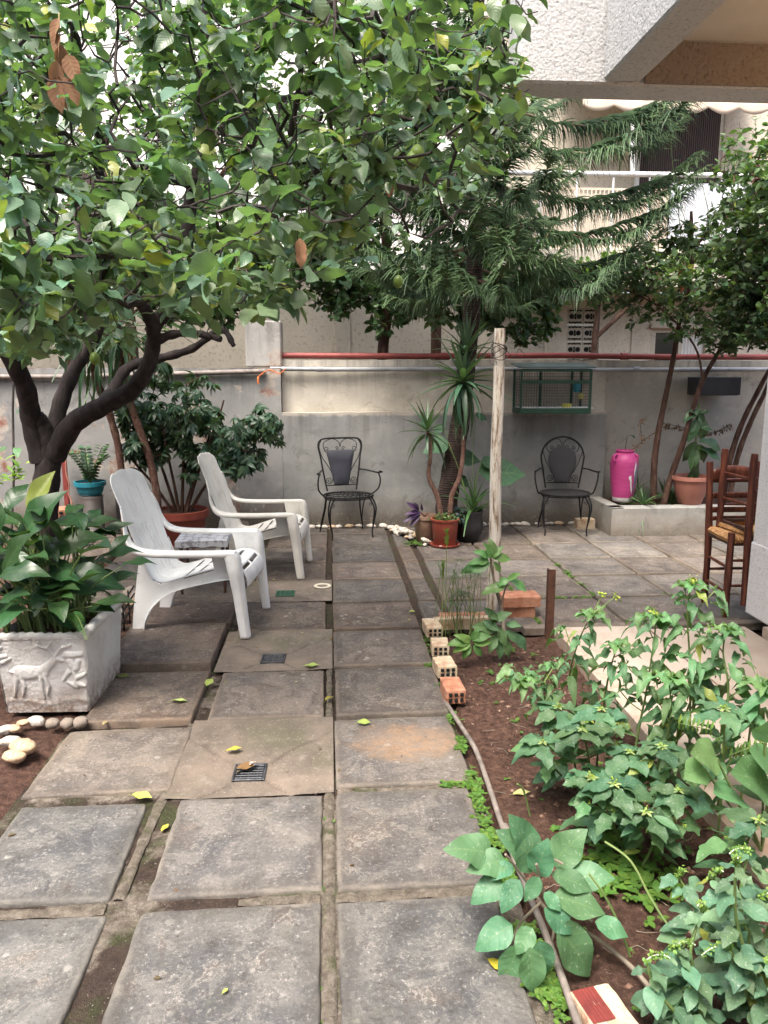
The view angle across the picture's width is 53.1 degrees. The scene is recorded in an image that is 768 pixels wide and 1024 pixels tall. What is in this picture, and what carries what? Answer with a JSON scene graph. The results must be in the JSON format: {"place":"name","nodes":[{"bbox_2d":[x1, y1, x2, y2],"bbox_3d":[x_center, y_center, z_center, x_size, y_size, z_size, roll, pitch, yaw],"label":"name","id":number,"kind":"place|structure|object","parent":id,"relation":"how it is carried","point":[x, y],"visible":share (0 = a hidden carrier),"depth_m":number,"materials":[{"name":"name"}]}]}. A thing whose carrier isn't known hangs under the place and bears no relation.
{"place":"outdoors","nodes":[
{"label":"outdoors","id":0,"kind":"place"},
{"bbox_2d":[165,580,333,798],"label":"paving slabs","id":1,"kind":"structure","parent":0,"point":[203,772],"depth_m":3.41,"materials":[{"name":"concrete"}]},
{"bbox_2d":[231,763,267,781],"bbox_3d":[-0.547,1.062,3.132,0.132,0.011,0.132,-1,10,-3],"label":"drain grate","id":2,"kind":"object","parent":1,"relation":"on","point":[254,773],"visible":0.91,"depth_m":3.12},
{"bbox_2d":[260,653,285,663],"bbox_3d":[-0.630,0.834,4.373,0.135,0.011,0.135,0,10,-2],"label":"drain grate","id":3,"kind":"object","parent":1,"relation":"on","point":[273,658],"visible":1,"depth_m":4.36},
{"bbox_2d":[0,525,755,1023],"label":"paving","id":4,"kind":"structure","parent":0,"point":[410,961],"depth_m":2.80,"materials":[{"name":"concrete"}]},
{"bbox_2d":[0,603,122,712],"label":"stone trough","id":5,"kind":"object","parent":4,"relation":"on","point":[50,670],"visible":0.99,"depth_m":3.63,"materials":[{"name":"stone"}]},
{"bbox_2d":[66,611,86,640],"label":"leaf","id":6,"kind":"object","parent":5,"relation":"on","point":[73,618],"visible":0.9,"depth_m":3.50,"materials":[{"name":"green plant"}]},
{"bbox_2d":[0,471,156,632],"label":"broad leaf plant","id":7,"kind":"object","parent":5,"relation":"in","point":[78,575],"visible":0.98,"depth_m":3.69,"materials":[{"name":"plant"}]},
{"bbox_2d":[61,450,81,526],"bbox_3d":[-3.084,-0.160,7.640,0.200,0.900,0.075,-1,10,-4],"label":"red post","id":8,"kind":"object","parent":4,"relation":"on","point":[66,487],"visible":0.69,"depth_m":7.61,"materials":[{"name":"pink wood"}]},
{"bbox_2d":[78,494,104,531],"bbox_3d":[-2.849,0.025,7.497,0.236,0.388,0.236,-1,10,-4],"label":"steel bin","id":9,"kind":"object","parent":4,"relation":"on","point":[92,502],"visible":0.42,"depth_m":7.39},
{"bbox_2d":[73,479,105,495],"bbox_3d":[-2.849,-0.234,7.450,0.302,0.135,0.302,-1,10,-4],"label":"teal pot","id":10,"kind":"object","parent":9,"relation":"on","point":[84,487],"visible":0.97,"depth_m":7.36,"materials":[{"name":"ceramic"}]},
{"bbox_2d":[68,444,110,482],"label":"fern","id":11,"kind":"object","parent":10,"relation":"on","point":[89,473],"visible":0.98,"depth_m":7.37,"materials":[{"name":"green plant"}]},
{"bbox_2d":[51,316,145,544],"bbox_3d":[-2.595,-0.883,6.838,1.176,2.424,1.082,-1,10,-4],"label":"dragon palm","id":12,"kind":"object","parent":4,"relation":"on","point":[96,376],"visible":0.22,"depth_m":6.79,"materials":[{"name":"green plant"}]},
{"bbox_2d":[162,504,208,545],"bbox_3d":[-1.921,0.130,7.276,0.530,0.320,0.530,-1,10,-4],"label":"pot","id":13,"kind":"object","parent":4,"relation":"on","point":[196,516],"visible":0.43,"depth_m":7.09,"materials":[{"name":"ceramic"}]},
{"bbox_2d":[55,286,173,511],"bbox_3d":[-2.328,-0.908,6.707,1.060,2.487,1.097,5,12,28],"label":"dragon palm","id":14,"kind":"object","parent":13,"relation":"in","point":[142,436],"visible":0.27,"depth_m":6.78,"materials":[{"name":"green plant"}]},
{"bbox_2d":[114,362,285,512],"bbox_3d":[-1.726,-0.663,7.163,1.631,1.458,0.995,-1,10,-4],"label":"umbrella shrub","id":15,"kind":"object","parent":13,"relation":"in","point":[165,431],"visible":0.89,"depth_m":7.04,"materials":[{"name":"green plant"}]},
{"bbox_2d":[110,468,269,638],"bbox_3d":[-1.234,0.225,4.912,0.879,0.994,0.744,1,10,3],"label":"garden chair","id":16,"kind":"object","parent":4,"relation":"on","point":[139,506],"visible":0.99,"depth_m":4.78,"materials":[{"name":"white plastic"}]},
{"bbox_2d":[175,533,231,593],"bbox_3d":[-1.336,0.370,5.742,0.372,0.401,0.372,-1,10,-6],"label":"side table","id":17,"kind":"object","parent":4,"relation":"on","point":[186,541],"visible":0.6,"depth_m":5.56,"materials":[{"name":"fabric"}]},
{"bbox_2d":[0,669,474,1023],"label":"joint mortar","id":18,"kind":"object","parent":4,"relation":"on","point":[329,997],"visible":0.95,"depth_m":2.39,"materials":[{"name":"concrete"}]},
{"bbox_2d":[197,452,312,579],"bbox_3d":[-1.042,0.002,6.228,0.853,0.964,0.722,0,10,1],"label":"garden chair","id":19,"kind":"object","parent":4,"relation":"on","point":[291,518],"visible":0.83,"depth_m":6.13,"materials":[{"name":"beige plastic"}]},
{"bbox_2d":[317,437,382,540],"bbox_3d":[-0.368,-0.241,7.553,0.660,0.952,0.511,-3,11,-18],"label":"iron armchair","id":20,"kind":"object","parent":4,"relation":"on","point":[340,464],"visible":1,"depth_m":7.68,"materials":[{"name":"black metal"}]},
{"bbox_2d":[415,513,434,542],"bbox_3d":[0.396,0.155,7.333,0.246,0.260,0.246,-1,10,-4],"label":"clay pot","id":21,"kind":"object","parent":4,"relation":"on","point":[423,526],"visible":0.56,"depth_m":7.25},
{"bbox_2d":[403,502,427,526],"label":"purple spiderwort","id":22,"kind":"object","parent":21,"relation":"in","point":[414,515],"visible":1,"depth_m":7.19,"materials":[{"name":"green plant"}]},
{"bbox_2d":[430,515,459,547],"bbox_3d":[0.566,0.185,7.137,0.284,0.262,0.284,-1,10,-4],"label":"yucca pot","id":23,"kind":"object","parent":4,"relation":"on","point":[438,530],"visible":0.86,"depth_m":7.04,"materials":[{"name":"ceramic"}]},
{"bbox_2d":[428,507,468,526],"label":"pot groundcover","id":24,"kind":"object","parent":23,"relation":"in","point":[456,516],"visible":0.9,"depth_m":7.10,"materials":[{"name":"green plant"}]},
{"bbox_2d":[398,307,515,520],"bbox_3d":[0.678,-0.856,6.949,1.062,1.988,0.904,-7,12,-33],"label":"yucca","id":25,"kind":"object","parent":23,"relation":"in","point":[463,391],"visible":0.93,"depth_m":6.89,"materials":[{"name":"green plant"}]},
{"bbox_2d":[433,615,489,629],"bbox_3d":[0.494,0.707,4.914,0.367,0.078,0.063,-1,10,-5],"label":"brick","id":26,"kind":"object","parent":4,"relation":"on","point":[466,623],"visible":0.41,"depth_m":4.89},
{"bbox_2d":[453,507,483,542],"bbox_3d":[0.801,0.127,7.346,0.300,0.300,0.300,-1,10,-4],"label":"black pot","id":27,"kind":"object","parent":4,"relation":"on","point":[474,528],"visible":0.7,"depth_m":7.23,"materials":[{"name":"plastic"}]},
{"bbox_2d":[423,412,525,511],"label":"gourd vine","id":28,"kind":"object","parent":27,"relation":"in","point":[511,473],"visible":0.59,"depth_m":7.42,"materials":[{"name":"green plant"}]},
{"bbox_2d":[448,472,514,536],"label":"grass clump","id":29,"kind":"object","parent":27,"relation":"in","point":[473,500],"visible":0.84,"depth_m":7.32,"materials":[{"name":"green plant"}]},
{"bbox_2d":[503,607,534,617],"bbox_3d":[0.894,0.648,5.135,0.216,0.076,0.146,0,10,0],"label":"brick","id":30,"kind":"object","parent":4,"relation":"on","point":[523,612],"visible":0.45,"depth_m":5.07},
{"bbox_2d":[499,590,540,607],"bbox_3d":[0.900,0.577,5.113,0.255,0.073,0.165,-1,10,-6],"label":"brick","id":31,"kind":"object","parent":30,"relation":"on","point":[521,598],"visible":0.9,"depth_m":5.04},
{"bbox_2d":[534,436,599,535],"bbox_3d":[1.810,-0.267,7.703,0.639,0.950,0.511,1,10,5],"label":"iron armchair","id":32,"kind":"object","parent":4,"relation":"on","point":[562,461],"visible":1,"depth_m":7.85,"materials":[{"name":"metal"}]},
{"bbox_2d":[573,517,594,528],"bbox_3d":[2.081,0.114,7.974,0.195,0.103,0.124,-1,10,-4],"label":"brick","id":33,"kind":"object","parent":4,"relation":"on","point":[579,523],"visible":0.9,"depth_m":7.92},
{"bbox_2d":[588,497,746,536],"bbox_3d":[3.487,0.041,7.998,2.570,0.335,0.765,-1,10,-4],"label":"raised bed","id":34,"kind":"object","parent":4,"relation":"on","point":[610,516],"visible":0.51,"depth_m":7.58,"materials":[{"name":"concrete"}]},
{"bbox_2d":[610,449,638,502],"bbox_3d":[2.443,-0.372,7.850,0.295,0.531,0.281,-1,10,-4],"label":"urn","id":35,"kind":"object","parent":34,"relation":"on","point":[624,464],"visible":0.98,"depth_m":7.75,"materials":[{"name":"pink ceramic"}]},
{"bbox_2d":[618,485,664,533],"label":"grass clump","id":36,"kind":"object","parent":34,"relation":"in","point":[643,499],"visible":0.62,"depth_m":7.70,"materials":[{"name":"green plant"}]},
{"bbox_2d":[583,147,767,504],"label":"laurel tree","id":37,"kind":"object","parent":34,"relation":"on","point":[735,331],"visible":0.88,"depth_m":6.94,"materials":[{"name":"green plant"}]},
{"bbox_2d":[650,145,714,300],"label":"tall shoots","id":38,"kind":"object","parent":37,"relation":"attached to","point":[683,215],"visible":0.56,"depth_m":6.94,"materials":[{"name":"green plant"}]},
{"bbox_2d":[672,473,705,504],"bbox_3d":[3.085,-0.227,7.739,0.394,0.285,0.394,-1,10,-4],"label":"balcony pot","id":39,"kind":"object","parent":34,"relation":"on","point":[690,491],"visible":0.81,"depth_m":7.63,"materials":[{"name":"orange ceramic"}]},
{"bbox_2d":[682,403,720,477],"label":"potted shrub","id":40,"kind":"object","parent":39,"relation":"in","point":[694,453],"visible":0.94,"depth_m":7.64,"materials":[{"name":"green plant"}]},
{"bbox_2d":[709,114,767,502],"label":"lime tree","id":41,"kind":"object","parent":34,"relation":"on","point":[749,170],"visible":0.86,"depth_m":6.37,"materials":[{"name":"green plant"}]},
{"bbox_2d":[701,461,759,617],"bbox_3d":[2.424,0.171,5.183,0.423,0.987,0.425,-1,10,-4],"label":"rush chair","id":42,"kind":"object","parent":4,"relation":"on","point":[731,539],"visible":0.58,"depth_m":5.28,"materials":[{"name":"brown wood"}]},
{"bbox_2d":[716,448,758,605],"bbox_3d":[2.503,0.089,5.105,0.423,0.987,0.425,-1,10,-4],"label":"rush chair","id":43,"kind":"object","parent":42,"relation":"on","point":[745,527],"visible":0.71,"depth_m":4.98,"materials":[{"name":"brown wood"}]},
{"bbox_2d":[0,534,767,1023],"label":"ground","id":44,"kind":"structure","parent":0,"point":[612,970],"depth_m":3.09,"materials":[{"name":"soil"}]},
{"bbox_2d":[2,749,25,763],"bbox_3d":[-1.542,1.020,3.209,0.111,0.056,0.082,1,5,16],"label":"edging stone","id":45,"kind":"object","parent":44,"relation":"on","point":[14,756],"visible":1,"depth_m":3.18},
{"bbox_2d":[11,738,36,754],"bbox_3d":[-1.521,0.994,3.254,0.122,0.062,0.090,4,9,27],"label":"edging stone","id":46,"kind":"object","parent":44,"relation":"on","point":[27,746],"visible":0.91,"depth_m":3.23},
{"bbox_2d":[28,192,275,366],"bbox_3d":[-3.194,-1.790,8.612,4.439,3.617,1.253,-1,10,-4],"label":"background tree","id":47,"kind":"object","parent":44,"relation":"on","point":[217,315],"visible":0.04,"depth_m":8.51,"materials":[{"name":"green plant"}]},
{"bbox_2d":[0,0,386,360],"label":"background tree","id":48,"kind":"object","parent":44,"relation":"on","point":[229,151],"visible":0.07,"depth_m":9.31,"materials":[{"name":"green plant"}]},
{"bbox_2d":[0,0,484,269],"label":"pale apartment block","id":49,"kind":"structure","parent":44,"relation":"on","point":[122,56],"depth_m":13.68,"materials":[{"name":"paint"}]},
{"bbox_2d":[0,0,547,577],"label":"lemon tree","id":50,"kind":"object","parent":44,"relation":"on","point":[62,272],"visible":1,"depth_m":3.02,"materials":[{"name":"green plant"}]},
{"bbox_2d":[0,320,767,533],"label":"garden wall","id":51,"kind":"structure","parent":44,"relation":"on","point":[367,409],"depth_m":7.97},
{"bbox_2d":[0,369,265,378],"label":"drain pipe","id":52,"kind":"object","parent":51,"relation":"attached to","point":[176,373],"visible":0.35,"depth_m":7.62,"materials":[{"name":"plastic"}]},
{"bbox_2d":[270,366,767,371],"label":"water pipe","id":53,"kind":"object","parent":51,"relation":"attached to","point":[633,369],"visible":0.74,"depth_m":7.92,"materials":[{"name":"grey plastic"}]},
{"bbox_2d":[282,353,767,359],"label":"rain pipe","id":54,"kind":"object","parent":51,"relation":"on","point":[620,356],"visible":0.93,"depth_m":8.01,"materials":[{"name":"metal"}]},
{"bbox_2d":[510,363,596,413],"bbox_3d":[1.702,-1.255,7.768,0.790,0.502,0.361,-1,10,-4],"label":"birdcage","id":55,"kind":"object","parent":51,"relation":"on","point":[568,407],"visible":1,"depth_m":7.65,"materials":[{"name":"metal"}]},
{"bbox_2d":[687,377,741,395],"bbox_3d":[3.426,-1.308,7.985,0.462,0.186,0.247,-1,10,-4],"label":"wall planter","id":56,"kind":"object","parent":51,"relation":"attached to","point":[721,386],"visible":0.88,"depth_m":7.87,"materials":[{"name":"black plastic"}]},
{"bbox_2d":[0,0,767,414],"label":"apartment building","id":57,"kind":"structure","parent":44,"relation":"on","point":[318,332],"depth_m":11.33,"materials":[{"name":"white paint"}]},
{"bbox_2d":[649,324,708,353],"bbox_3d":[4.473,-2.323,11.604,1.000,0.995,0.207,-1,10,-4],"label":"window","id":58,"kind":"structure","parent":57,"relation":"in","point":[658,333],"depth_m":11.63,"materials":[{"name":"white glass"}]},
{"bbox_2d":[275,0,544,359],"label":"background tree","id":59,"kind":"object","parent":44,"relation":"on","point":[435,343],"visible":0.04,"depth_m":9.41,"materials":[{"name":"green plant"}]},
{"bbox_2d":[281,126,581,359],"bbox_3d":[0.492,-2.198,8.945,3.518,4.298,1.472,-1,10,-4],"label":"background tree","id":60,"kind":"object","parent":44,"relation":"on","point":[336,302],"visible":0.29,"depth_m":8.72,"materials":[{"name":"green plant"}]},
{"bbox_2d":[422,618,442,637],"bbox_3d":[0.301,0.718,4.779,0.104,0.066,0.199,-1,10,-7],"label":"brick","id":61,"kind":"object","parent":44,"relation":"on","point":[431,627],"visible":0.97,"depth_m":4.71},
{"bbox_2d":[430,637,449,655],"bbox_3d":[0.322,0.779,4.449,0.107,0.065,0.161,0,10,0],"label":"brick","id":62,"kind":"object","parent":44,"relation":"on","point":[439,646],"visible":0.98,"depth_m":4.38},
{"bbox_2d":[432,656,456,677],"bbox_3d":[0.327,0.834,4.147,0.109,0.067,0.169,-2,11,-9],"label":"brick","id":63,"kind":"object","parent":44,"relation":"on","point":[444,666],"visible":1,"depth_m":4.08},
{"bbox_2d":[440,677,465,703],"bbox_3d":[0.343,0.889,3.839,0.106,0.070,0.189,-1,10,-6],"label":"brick","id":64,"kind":"object","parent":44,"relation":"on","point":[452,690],"visible":1,"depth_m":3.77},
{"bbox_2d":[429,527,490,637],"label":"reed clump","id":65,"kind":"object","parent":44,"relation":"on","point":[452,602],"visible":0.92,"depth_m":4.75,"materials":[{"name":"green plant"}]},
{"bbox_2d":[447,626,491,658],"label":"pale seedling","id":66,"kind":"object","parent":44,"relation":"on","point":[461,642],"visible":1,"depth_m":4.23,"materials":[{"name":"green plant"}]},
{"bbox_2d":[461,538,526,631],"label":"young broad plant","id":67,"kind":"object","parent":44,"relation":"on","point":[481,563],"visible":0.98,"depth_m":4.57,"materials":[{"name":"green plant"}]},
{"bbox_2d":[472,607,525,659],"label":"dusky leaf plant","id":68,"kind":"object","parent":44,"relation":"on","point":[502,645],"visible":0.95,"depth_m":4.33,"materials":[{"name":"plant"}]},
{"bbox_2d":[487,328,524,609],"bbox_3d":[0.790,-0.210,5.109,0.233,1.970,0.116,-1,10,-4],"label":"wooden pole","id":69,"kind":"object","parent":44,"relation":"on","point":[499,351],"visible":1,"depth_m":5.04,"materials":[{"name":"beige wood"}]},
{"bbox_2d":[443,700,582,1023],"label":"irrigation pipe","id":70,"kind":"object","parent":44,"relation":"on","point":[572,1007],"visible":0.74,"depth_m":2.31,"materials":[{"name":"plastic"}]},
{"bbox_2d":[320,539,713,1023],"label":"moss and seedlings","id":71,"kind":"object","parent":44,"relation":"on","point":[602,854],"visible":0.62,"depth_m":2.55,"materials":[{"name":"green plant"}]},
{"bbox_2d":[333,0,713,514],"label":"norfolk pine","id":72,"kind":"object","parent":44,"relation":"on","point":[548,273],"visible":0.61,"depth_m":6.73,"materials":[{"name":"green plant"}]},
{"bbox_2d":[495,661,562,738],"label":"tall weed","id":73,"kind":"object","parent":44,"relation":"on","point":[517,679],"visible":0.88,"depth_m":3.14,"materials":[{"name":"green plant"}]},
{"bbox_2d":[443,814,649,991],"bbox_3d":[0.505,1.083,2.090,0.690,0.410,0.344,5,12,26],"label":"oval leaf weed","id":74,"kind":"object","parent":44,"relation":"on","point":[530,851],"visible":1,"depth_m":2.11,"materials":[{"name":"plant"}]},
{"bbox_2d":[522,657,570,721],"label":"tall weed","id":75,"kind":"object","parent":44,"relation":"on","point":[559,663],"visible":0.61,"depth_m":3.37,"materials":[{"name":"green plant"}]},
{"bbox_2d":[511,731,582,792],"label":"star weed","id":76,"kind":"object","parent":44,"relation":"on","point":[529,745],"visible":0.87,"depth_m":2.75,"materials":[{"name":"green plant"}]},
{"bbox_2d":[544,568,555,640],"bbox_3d":[1.035,0.597,4.787,0.044,0.500,0.044,-1,10,-4],"label":"iron stake","id":77,"kind":"object","parent":44,"relation":"on","point":[550,600],"visible":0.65,"depth_m":4.76,"materials":[{"name":"metal"}]},
{"bbox_2d":[532,701,595,790],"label":"star weed","id":78,"kind":"object","parent":44,"relation":"on","point":[549,713],"visible":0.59,"depth_m":2.86,"materials":[{"name":"green plant"}]},
{"bbox_2d":[545,591,621,706],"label":"tall weed","id":79,"kind":"object","parent":44,"relation":"on","point":[589,639],"visible":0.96,"depth_m":3.41,"materials":[{"name":"green plant"}]},
{"bbox_2d":[552,721,632,800],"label":"star weed","id":80,"kind":"object","parent":44,"relation":"on","point":[570,737],"visible":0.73,"depth_m":2.69,"materials":[{"name":"green plant"}]},
{"bbox_2d":[559,768,644,843],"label":"star weed","id":81,"kind":"object","parent":44,"relation":"on","point":[579,778],"visible":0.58,"depth_m":2.54,"materials":[{"name":"green plant"}]},
{"bbox_2d":[568,984,637,1023],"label":"brick","id":82,"kind":"object","parent":44,"relation":"on","point":[600,1004],"visible":0.87,"depth_m":1.93,"materials":[{"name":"brick"}]},
{"bbox_2d":[570,702,635,778],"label":"star weed","id":83,"kind":"object","parent":44,"relation":"on","point":[611,718],"visible":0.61,"depth_m":2.79,"materials":[{"name":"green plant"}]},
{"bbox_2d":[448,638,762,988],"bbox_3d":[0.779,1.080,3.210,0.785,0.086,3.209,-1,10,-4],"label":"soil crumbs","id":84,"kind":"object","parent":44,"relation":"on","point":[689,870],"visible":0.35,"depth_m":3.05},
{"bbox_2d":[568,772,654,848],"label":"star weed","id":85,"kind":"object","parent":44,"relation":"on","point":[601,788],"visible":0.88,"depth_m":2.46,"materials":[{"name":"green plant"}]},
{"bbox_2d":[580,636,651,723],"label":"tall weed","id":86,"kind":"object","parent":44,"relation":"on","point":[616,644],"visible":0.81,"depth_m":3.23,"materials":[{"name":"green plant"}]},
{"bbox_2d":[581,744,679,849],"bbox_3d":[0.884,0.994,2.695,0.322,0.357,0.230,-2,11,-11],"label":"star weed","id":87,"kind":"object","parent":44,"relation":"on","point":[620,762],"visible":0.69,"depth_m":2.65,"materials":[{"name":"green plant"}]},
{"bbox_2d":[604,841,667,923],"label":"dry stalk","id":88,"kind":"object","parent":44,"relation":"on","point":[640,878],"visible":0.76,"depth_m":2.20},
{"bbox_2d":[598,606,685,759],"bbox_3d":[1.015,0.722,3.071,0.351,0.753,0.256,-1,10,-4],"label":"tall weed","id":89,"kind":"object","parent":44,"relation":"on","point":[643,673],"visible":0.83,"depth_m":3.00,"materials":[{"name":"green plant"}]},
{"bbox_2d":[521,619,767,635],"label":"paving edge","id":90,"kind":"object","parent":44,"relation":"on","point":[539,629],"visible":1,"depth_m":4.91,"materials":[{"name":"concrete"}]},
{"bbox_2d":[566,241,739,359],"bbox_3d":[3.327,-1.765,9.595,2.795,3.211,1.075,-1,10,-4],"label":"background tree","id":91,"kind":"object","parent":44,"relation":"on","point":[596,334],"visible":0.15,"depth_m":9.50,"materials":[{"name":"green plant"}]},
{"bbox_2d":[608,737,697,831],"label":"star weed","id":92,"kind":"object","parent":44,"relation":"on","point":[674,755],"visible":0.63,"depth_m":2.61,"materials":[{"name":"green plant"}]},
{"bbox_2d":[610,801,700,866],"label":"star weed","id":93,"kind":"object","parent":44,"relation":"on","point":[667,830],"visible":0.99,"depth_m":2.38,"materials":[{"name":"green plant"}]},
{"bbox_2d":[553,626,767,887],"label":"concrete platform","id":94,"kind":"structure","parent":44,"relation":"on","point":[756,644],"depth_m":4.20,"materials":[{"name":"concrete"}]},
{"bbox_2d":[638,778,714,840],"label":"star weed","id":95,"kind":"object","parent":44,"relation":"on","point":[697,799],"visible":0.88,"depth_m":2.47,"materials":[{"name":"green plant"}]},
{"bbox_2d":[631,899,725,1023],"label":"amaranth","id":96,"kind":"object","parent":44,"relation":"on","point":[681,991],"visible":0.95,"depth_m":1.87,"materials":[{"name":"green plant"}]},
{"bbox_2d":[636,668,720,784],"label":"tall weed","id":97,"kind":"object","parent":44,"relation":"on","point":[678,679],"visible":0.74,"depth_m":2.85,"materials":[{"name":"green plant"}]},
{"bbox_2d":[643,574,728,770],"bbox_3d":[1.200,0.656,3.041,0.285,0.895,0.366,7,12,33],"label":"tall weed","id":98,"kind":"object","parent":44,"relation":"on","point":[689,615],"visible":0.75,"depth_m":2.94,"materials":[{"name":"green plant"}]},
{"bbox_2d":[658,650,728,781],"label":"tall weed","id":99,"kind":"object","parent":44,"relation":"on","point":[693,665],"visible":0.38,"depth_m":2.84,"materials":[{"name":"green plant"}]},
{"bbox_2d":[659,842,767,975],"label":"amaranth","id":100,"kind":"object","parent":44,"relation":"on","point":[690,896],"visible":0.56,"depth_m":2.04,"materials":[{"name":"green plant"}]},
{"bbox_2d":[673,618,759,811],"bbox_3d":[1.227,0.777,2.794,0.303,0.745,0.283,-1,10,-4],"label":"tall weed","id":101,"kind":"object","parent":44,"relation":"on","point":[733,630],"visible":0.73,"depth_m":2.77,"materials":[{"name":"green plant"}]},
{"bbox_2d":[683,695,761,836],"bbox_3d":[1.129,0.898,2.575,0.259,0.585,0.306,6,12,30],"label":"star weed","id":102,"kind":"object","parent":44,"relation":"on","point":[733,719],"visible":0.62,"depth_m":2.52,"materials":[{"name":"green plant"}]},
{"bbox_2d":[678,714,767,851],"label":"round leaf plant","id":103,"kind":"object","parent":44,"relation":"on","point":[748,771],"visible":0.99,"depth_m":2.40,"materials":[{"name":"plant"}]},
{"bbox_2d":[693,805,767,896],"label":"star weed","id":104,"kind":"object","parent":44,"relation":"on","point":[748,822],"visible":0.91,"depth_m":2.28,"materials":[{"name":"green plant"}]},
{"bbox_2d":[700,852,767,1023],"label":"amaranth","id":105,"kind":"object","parent":44,"relation":"on","point":[745,989],"visible":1,"depth_m":1.84,"materials":[{"name":"green plant"}]},
{"bbox_2d":[704,674,767,806],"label":"tall weed","id":106,"kind":"object","parent":44,"relation":"on","point":[751,709],"visible":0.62,"depth_m":2.65,"materials":[{"name":"green plant"}]},
{"bbox_2d":[508,0,767,624],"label":"house","id":107,"kind":"structure","parent":0,"point":[687,50],"depth_m":3.37,"materials":[{"name":"white paint"}]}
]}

